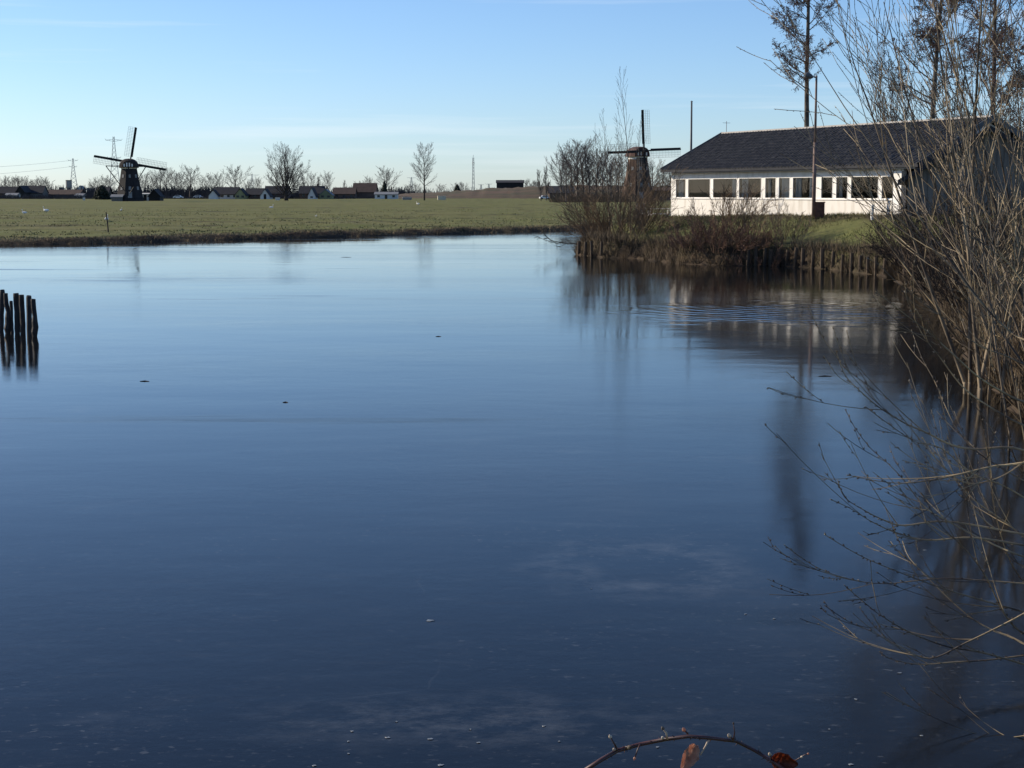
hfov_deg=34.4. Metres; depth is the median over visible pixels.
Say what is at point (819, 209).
door
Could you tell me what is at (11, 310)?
mooring stake
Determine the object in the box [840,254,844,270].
palisade stake
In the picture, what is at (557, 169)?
bare tree
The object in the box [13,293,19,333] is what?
mooring stake
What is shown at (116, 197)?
grey annex
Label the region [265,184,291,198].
farmhouse
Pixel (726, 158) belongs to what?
clubhouse
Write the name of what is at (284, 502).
water
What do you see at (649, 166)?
bare tree
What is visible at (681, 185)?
window
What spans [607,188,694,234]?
bank shrub
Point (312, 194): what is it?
white gable house
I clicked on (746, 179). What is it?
window
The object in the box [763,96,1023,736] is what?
willow shrub
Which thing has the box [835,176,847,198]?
window
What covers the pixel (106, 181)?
bare tree
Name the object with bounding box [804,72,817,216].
lamp post
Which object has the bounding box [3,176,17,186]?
bare tree
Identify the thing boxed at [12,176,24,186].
bare tree
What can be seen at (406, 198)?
container
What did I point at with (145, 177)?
bare tree
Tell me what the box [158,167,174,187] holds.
bare tree
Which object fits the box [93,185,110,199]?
evergreen tree
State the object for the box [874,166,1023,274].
bank shrub
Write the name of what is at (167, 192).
undergrowth
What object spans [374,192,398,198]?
white stable
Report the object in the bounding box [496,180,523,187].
long barn
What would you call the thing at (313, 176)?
bare tree
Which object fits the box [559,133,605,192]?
bare tree
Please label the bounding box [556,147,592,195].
bare tree
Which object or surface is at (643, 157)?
windmill
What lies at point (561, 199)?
undergrowth
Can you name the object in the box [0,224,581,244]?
bank grass
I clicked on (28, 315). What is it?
mooring stake
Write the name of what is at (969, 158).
willow shrub
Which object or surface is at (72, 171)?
power pylon
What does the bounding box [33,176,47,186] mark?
bare tree
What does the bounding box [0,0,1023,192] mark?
sky
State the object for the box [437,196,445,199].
container
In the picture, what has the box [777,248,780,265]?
palisade stake
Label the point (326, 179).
bare tree
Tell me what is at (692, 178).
window
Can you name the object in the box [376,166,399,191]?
bare tree
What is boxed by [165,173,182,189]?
bare tree
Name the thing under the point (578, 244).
palisade stake
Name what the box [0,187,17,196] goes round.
farmhouse
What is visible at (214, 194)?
white gable house
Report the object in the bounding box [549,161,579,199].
bare tree
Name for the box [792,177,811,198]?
window
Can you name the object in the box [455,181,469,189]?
bare tree
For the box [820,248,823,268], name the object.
palisade stake
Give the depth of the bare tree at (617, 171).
502.27 m
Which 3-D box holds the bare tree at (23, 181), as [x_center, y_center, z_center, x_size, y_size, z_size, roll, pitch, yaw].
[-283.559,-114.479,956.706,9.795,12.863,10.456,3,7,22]
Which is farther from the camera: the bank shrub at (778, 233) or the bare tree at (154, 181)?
the bare tree at (154, 181)
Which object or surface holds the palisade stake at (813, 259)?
on the ground at (446, 209)
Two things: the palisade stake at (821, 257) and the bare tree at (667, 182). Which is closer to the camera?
the palisade stake at (821, 257)
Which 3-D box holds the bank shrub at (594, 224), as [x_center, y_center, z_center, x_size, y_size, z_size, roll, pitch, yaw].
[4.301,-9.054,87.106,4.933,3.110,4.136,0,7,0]
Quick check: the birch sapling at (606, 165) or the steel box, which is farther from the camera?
the birch sapling at (606, 165)
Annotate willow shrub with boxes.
[736,0,1023,450]
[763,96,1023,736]
[794,0,1023,400]
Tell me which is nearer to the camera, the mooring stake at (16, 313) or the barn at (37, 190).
the mooring stake at (16, 313)
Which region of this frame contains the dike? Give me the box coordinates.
[398,185,667,198]
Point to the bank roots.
(948, 314)
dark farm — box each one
[548,186,574,199]
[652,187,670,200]
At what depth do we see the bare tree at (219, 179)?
918.67 m
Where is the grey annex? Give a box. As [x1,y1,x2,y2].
[110,194,123,200]
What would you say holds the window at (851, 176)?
in the clubhouse
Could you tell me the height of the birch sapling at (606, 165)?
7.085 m
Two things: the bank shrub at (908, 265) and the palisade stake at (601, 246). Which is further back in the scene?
the palisade stake at (601, 246)
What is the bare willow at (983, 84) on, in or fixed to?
on the ground at (446, 209)
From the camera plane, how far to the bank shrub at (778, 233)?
72.92 m
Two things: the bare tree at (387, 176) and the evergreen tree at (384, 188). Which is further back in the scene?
the bare tree at (387, 176)
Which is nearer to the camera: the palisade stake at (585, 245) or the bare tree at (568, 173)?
the palisade stake at (585, 245)
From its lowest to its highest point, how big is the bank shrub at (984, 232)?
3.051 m
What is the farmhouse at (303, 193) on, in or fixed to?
on the ground at (446, 209)
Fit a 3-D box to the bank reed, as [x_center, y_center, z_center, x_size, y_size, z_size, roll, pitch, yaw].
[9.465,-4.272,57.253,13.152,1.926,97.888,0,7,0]
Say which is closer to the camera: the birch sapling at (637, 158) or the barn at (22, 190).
the birch sapling at (637, 158)
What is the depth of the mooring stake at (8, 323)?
37.58 m
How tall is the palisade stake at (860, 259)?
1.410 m
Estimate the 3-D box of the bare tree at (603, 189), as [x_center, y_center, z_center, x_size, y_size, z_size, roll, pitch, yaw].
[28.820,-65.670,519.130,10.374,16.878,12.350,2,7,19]
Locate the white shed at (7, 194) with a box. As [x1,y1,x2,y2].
[5,193,20,196]
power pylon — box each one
[68,158,77,188]
[105,137,120,184]
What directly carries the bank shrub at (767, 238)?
on the ground at (446, 209)
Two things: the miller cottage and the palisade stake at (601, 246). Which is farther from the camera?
the miller cottage
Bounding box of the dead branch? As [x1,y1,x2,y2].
[534,233,576,246]
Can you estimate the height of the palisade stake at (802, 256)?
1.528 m
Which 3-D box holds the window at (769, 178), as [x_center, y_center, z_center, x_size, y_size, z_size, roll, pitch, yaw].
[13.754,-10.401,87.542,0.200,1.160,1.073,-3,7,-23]
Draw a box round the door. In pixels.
[817,207,821,215]
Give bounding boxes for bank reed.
[572,220,1023,421]
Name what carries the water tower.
on the ground at (446, 209)
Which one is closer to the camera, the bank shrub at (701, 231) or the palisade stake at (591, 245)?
the bank shrub at (701, 231)
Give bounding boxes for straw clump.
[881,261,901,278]
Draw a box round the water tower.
[66,180,71,189]
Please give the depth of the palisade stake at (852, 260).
66.46 m
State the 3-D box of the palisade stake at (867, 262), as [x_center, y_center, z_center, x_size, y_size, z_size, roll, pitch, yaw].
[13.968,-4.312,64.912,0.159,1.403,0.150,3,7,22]
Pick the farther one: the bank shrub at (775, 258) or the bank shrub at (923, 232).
the bank shrub at (775, 258)
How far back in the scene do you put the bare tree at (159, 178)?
853.83 m
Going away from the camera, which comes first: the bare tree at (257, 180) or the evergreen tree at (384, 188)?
the evergreen tree at (384, 188)
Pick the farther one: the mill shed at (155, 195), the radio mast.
the radio mast
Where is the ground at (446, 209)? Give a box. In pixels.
[0,198,1023,413]
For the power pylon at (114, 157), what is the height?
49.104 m
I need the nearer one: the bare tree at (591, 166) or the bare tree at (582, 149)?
the bare tree at (591, 166)
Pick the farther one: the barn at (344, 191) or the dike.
the dike
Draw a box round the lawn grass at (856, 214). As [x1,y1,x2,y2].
[580,211,1023,327]
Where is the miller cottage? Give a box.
[93,187,112,197]
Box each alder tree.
[767,0,839,126]
[865,0,999,118]
[937,0,1023,122]
[963,0,1023,130]
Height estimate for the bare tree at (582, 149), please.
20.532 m
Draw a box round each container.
[402,197,411,199]
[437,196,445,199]
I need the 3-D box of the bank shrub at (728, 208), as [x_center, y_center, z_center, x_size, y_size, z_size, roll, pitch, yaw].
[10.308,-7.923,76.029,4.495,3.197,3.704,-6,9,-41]
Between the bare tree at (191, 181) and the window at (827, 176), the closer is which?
the window at (827, 176)
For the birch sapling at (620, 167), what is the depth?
90.47 m
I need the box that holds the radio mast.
[472,158,474,189]
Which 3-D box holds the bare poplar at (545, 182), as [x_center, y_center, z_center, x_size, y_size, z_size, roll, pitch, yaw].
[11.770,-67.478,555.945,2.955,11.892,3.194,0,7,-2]
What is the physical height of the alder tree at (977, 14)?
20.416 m
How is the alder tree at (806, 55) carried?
on the ground at (446, 209)
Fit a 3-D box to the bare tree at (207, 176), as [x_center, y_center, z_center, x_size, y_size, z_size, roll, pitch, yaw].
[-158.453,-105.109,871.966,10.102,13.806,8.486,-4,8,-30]
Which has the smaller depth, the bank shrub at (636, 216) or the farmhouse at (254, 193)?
the bank shrub at (636, 216)
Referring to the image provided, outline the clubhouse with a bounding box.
[660,114,1023,216]
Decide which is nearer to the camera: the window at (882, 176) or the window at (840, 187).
the window at (882, 176)
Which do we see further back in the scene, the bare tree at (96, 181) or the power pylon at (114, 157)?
the power pylon at (114, 157)
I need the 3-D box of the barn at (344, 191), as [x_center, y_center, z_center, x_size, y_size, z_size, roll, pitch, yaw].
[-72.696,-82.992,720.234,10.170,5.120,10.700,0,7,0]
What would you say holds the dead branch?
on the bank roots
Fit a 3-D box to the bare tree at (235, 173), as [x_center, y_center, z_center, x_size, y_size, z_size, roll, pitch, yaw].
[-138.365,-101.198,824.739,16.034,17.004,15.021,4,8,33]
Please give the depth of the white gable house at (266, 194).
671.70 m
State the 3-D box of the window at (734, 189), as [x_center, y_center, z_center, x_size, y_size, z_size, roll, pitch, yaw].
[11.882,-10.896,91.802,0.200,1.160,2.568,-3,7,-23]
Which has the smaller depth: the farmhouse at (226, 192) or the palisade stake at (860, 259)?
the palisade stake at (860, 259)
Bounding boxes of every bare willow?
[848,34,915,123]
[951,58,1023,130]
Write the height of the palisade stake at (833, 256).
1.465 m
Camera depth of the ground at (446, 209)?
162.65 m
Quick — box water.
[0,230,1023,767]
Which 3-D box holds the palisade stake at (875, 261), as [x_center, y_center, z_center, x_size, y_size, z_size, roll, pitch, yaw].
[14.115,-4.240,64.128,0.183,1.440,0.173,-3,7,-22]
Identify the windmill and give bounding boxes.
[93,126,166,200]
[607,110,680,201]
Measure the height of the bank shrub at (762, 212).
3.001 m
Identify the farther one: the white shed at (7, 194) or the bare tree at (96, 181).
the bare tree at (96, 181)
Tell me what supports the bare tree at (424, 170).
on the ground at (446, 209)
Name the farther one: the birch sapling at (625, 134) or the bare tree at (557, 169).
the bare tree at (557, 169)
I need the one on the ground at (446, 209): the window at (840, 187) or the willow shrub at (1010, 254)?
the willow shrub at (1010, 254)
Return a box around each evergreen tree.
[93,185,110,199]
[382,181,386,191]
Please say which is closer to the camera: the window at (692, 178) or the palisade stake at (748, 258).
the palisade stake at (748, 258)
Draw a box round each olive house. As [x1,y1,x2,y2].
[234,188,248,198]
[319,189,333,198]
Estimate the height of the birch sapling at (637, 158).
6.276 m
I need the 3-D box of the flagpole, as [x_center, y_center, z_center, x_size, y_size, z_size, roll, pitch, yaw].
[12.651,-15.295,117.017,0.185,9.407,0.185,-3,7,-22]
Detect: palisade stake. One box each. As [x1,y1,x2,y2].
[577,241,580,254]
[584,242,587,255]
[590,241,592,256]
[600,241,602,255]
[746,249,749,265]
[763,248,766,265]
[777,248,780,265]
[785,250,788,265]
[793,247,797,266]
[801,248,804,266]
[811,252,814,267]
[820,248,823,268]
[830,251,834,269]
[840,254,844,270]
[849,253,853,271]
[858,255,862,271]
[866,256,869,273]
[874,256,877,274]
[882,258,887,273]
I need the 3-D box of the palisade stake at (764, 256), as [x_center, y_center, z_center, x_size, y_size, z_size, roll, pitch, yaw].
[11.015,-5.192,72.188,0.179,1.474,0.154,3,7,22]
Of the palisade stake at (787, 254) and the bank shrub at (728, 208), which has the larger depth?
the bank shrub at (728, 208)
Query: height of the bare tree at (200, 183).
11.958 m
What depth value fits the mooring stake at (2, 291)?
38.27 m
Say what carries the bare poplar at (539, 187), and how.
on the ground at (446, 209)
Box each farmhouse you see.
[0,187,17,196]
[213,187,239,198]
[245,188,266,198]
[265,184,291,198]
[298,184,325,198]
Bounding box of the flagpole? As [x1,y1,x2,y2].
[690,101,692,149]
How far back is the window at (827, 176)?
82.90 m
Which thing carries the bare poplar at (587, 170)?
on the ground at (446, 209)
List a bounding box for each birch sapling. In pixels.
[593,109,613,231]
[614,66,632,231]
[614,117,631,207]
[632,120,645,201]
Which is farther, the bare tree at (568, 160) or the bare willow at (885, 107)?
the bare tree at (568, 160)
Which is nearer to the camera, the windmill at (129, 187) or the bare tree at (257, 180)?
the windmill at (129, 187)
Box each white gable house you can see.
[208,190,220,198]
[259,189,272,198]
[307,187,318,198]
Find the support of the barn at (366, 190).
on the ground at (446, 209)
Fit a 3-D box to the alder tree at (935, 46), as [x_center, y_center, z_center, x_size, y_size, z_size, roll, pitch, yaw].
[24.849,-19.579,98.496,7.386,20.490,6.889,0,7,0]
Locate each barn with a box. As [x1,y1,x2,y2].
[15,186,30,197]
[28,186,48,197]
[48,190,85,196]
[332,187,357,197]
[353,183,377,198]
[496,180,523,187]
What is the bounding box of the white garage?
[142,193,149,200]
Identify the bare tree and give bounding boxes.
[1,177,10,186]
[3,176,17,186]
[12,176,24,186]
[18,176,28,185]
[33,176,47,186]
[89,177,104,186]
[100,176,114,185]
[105,178,114,189]
[138,171,152,189]
[147,173,159,188]
[148,169,169,189]
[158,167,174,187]
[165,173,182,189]
[172,171,188,187]
[176,164,200,196]
[194,176,210,187]
[201,173,219,188]
[209,173,229,186]
[222,164,252,186]
[241,179,253,187]
[250,177,263,187]
[264,142,310,200]
[301,172,319,185]
[320,172,333,187]
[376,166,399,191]
[408,183,421,191]
[411,142,437,199]
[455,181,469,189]
[544,150,576,195]
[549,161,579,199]
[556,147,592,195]
[558,136,595,198]
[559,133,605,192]
[576,141,614,196]
[590,150,619,197]
[592,149,631,201]
[602,154,627,191]
[647,158,667,186]
[655,172,670,186]
[659,174,670,186]
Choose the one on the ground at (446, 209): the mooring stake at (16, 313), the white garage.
the white garage
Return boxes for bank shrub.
[545,131,688,235]
[550,184,634,238]
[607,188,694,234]
[661,214,775,253]
[663,212,743,250]
[682,178,790,236]
[700,179,770,235]
[724,242,792,266]
[749,194,812,249]
[853,198,980,264]
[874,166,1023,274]
[893,201,1023,308]
[929,172,1023,249]
[947,192,1023,275]
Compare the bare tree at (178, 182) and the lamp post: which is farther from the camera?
the bare tree at (178, 182)
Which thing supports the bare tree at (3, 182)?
on the ground at (446, 209)
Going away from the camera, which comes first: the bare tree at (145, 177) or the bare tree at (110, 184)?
the bare tree at (145, 177)
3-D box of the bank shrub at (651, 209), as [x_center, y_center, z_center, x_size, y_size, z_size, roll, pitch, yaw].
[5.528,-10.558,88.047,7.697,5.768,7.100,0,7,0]
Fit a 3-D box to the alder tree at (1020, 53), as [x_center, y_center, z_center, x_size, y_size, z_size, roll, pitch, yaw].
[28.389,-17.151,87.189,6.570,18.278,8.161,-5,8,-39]
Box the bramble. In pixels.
[585,722,808,767]
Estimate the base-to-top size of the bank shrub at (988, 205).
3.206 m
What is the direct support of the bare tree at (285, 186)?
on the ground at (446, 209)
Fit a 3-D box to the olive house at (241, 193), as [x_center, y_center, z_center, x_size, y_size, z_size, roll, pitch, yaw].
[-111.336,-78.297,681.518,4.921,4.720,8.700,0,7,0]
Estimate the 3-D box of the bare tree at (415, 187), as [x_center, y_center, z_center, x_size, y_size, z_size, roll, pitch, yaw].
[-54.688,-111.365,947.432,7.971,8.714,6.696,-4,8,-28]
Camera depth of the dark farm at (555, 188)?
637.09 m
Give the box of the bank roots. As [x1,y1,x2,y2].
[570,221,1023,437]
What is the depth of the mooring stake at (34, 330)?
36.76 m
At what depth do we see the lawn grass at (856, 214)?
79.33 m
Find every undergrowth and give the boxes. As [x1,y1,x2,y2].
[0,184,652,198]
[547,188,639,201]
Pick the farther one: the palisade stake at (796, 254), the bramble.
the palisade stake at (796, 254)
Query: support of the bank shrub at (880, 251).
on the ground at (446, 209)
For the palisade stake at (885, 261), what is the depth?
63.23 m
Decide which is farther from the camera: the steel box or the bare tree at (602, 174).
the bare tree at (602, 174)
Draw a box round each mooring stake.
[0,289,4,330]
[3,293,11,333]
[9,301,13,331]
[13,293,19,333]
[19,295,25,333]
[26,295,31,334]
[31,299,38,336]
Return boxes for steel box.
[814,202,824,218]
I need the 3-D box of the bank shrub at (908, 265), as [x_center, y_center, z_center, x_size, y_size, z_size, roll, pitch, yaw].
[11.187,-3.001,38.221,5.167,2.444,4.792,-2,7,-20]
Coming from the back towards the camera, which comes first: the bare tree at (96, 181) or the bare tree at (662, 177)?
the bare tree at (96, 181)
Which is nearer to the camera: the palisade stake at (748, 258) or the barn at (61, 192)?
the palisade stake at (748, 258)
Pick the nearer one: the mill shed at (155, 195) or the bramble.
the bramble
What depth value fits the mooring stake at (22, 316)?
37.42 m
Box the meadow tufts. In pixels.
[0,208,622,238]
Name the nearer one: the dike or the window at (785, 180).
the window at (785, 180)
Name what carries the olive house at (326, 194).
on the ground at (446, 209)
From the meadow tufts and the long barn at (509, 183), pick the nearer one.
the meadow tufts
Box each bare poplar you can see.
[536,169,544,200]
[543,165,550,199]
[580,153,596,192]
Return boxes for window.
[675,179,685,197]
[688,178,709,197]
[713,178,736,197]
[739,177,761,197]
[765,177,775,197]
[778,177,789,198]
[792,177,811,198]
[821,176,832,198]
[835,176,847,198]
[850,176,878,198]
[881,176,891,198]
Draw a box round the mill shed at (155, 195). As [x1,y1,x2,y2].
[147,189,164,200]
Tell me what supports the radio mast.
on the ground at (446, 209)
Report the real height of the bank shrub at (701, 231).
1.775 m
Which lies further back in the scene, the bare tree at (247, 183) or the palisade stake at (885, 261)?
the bare tree at (247, 183)

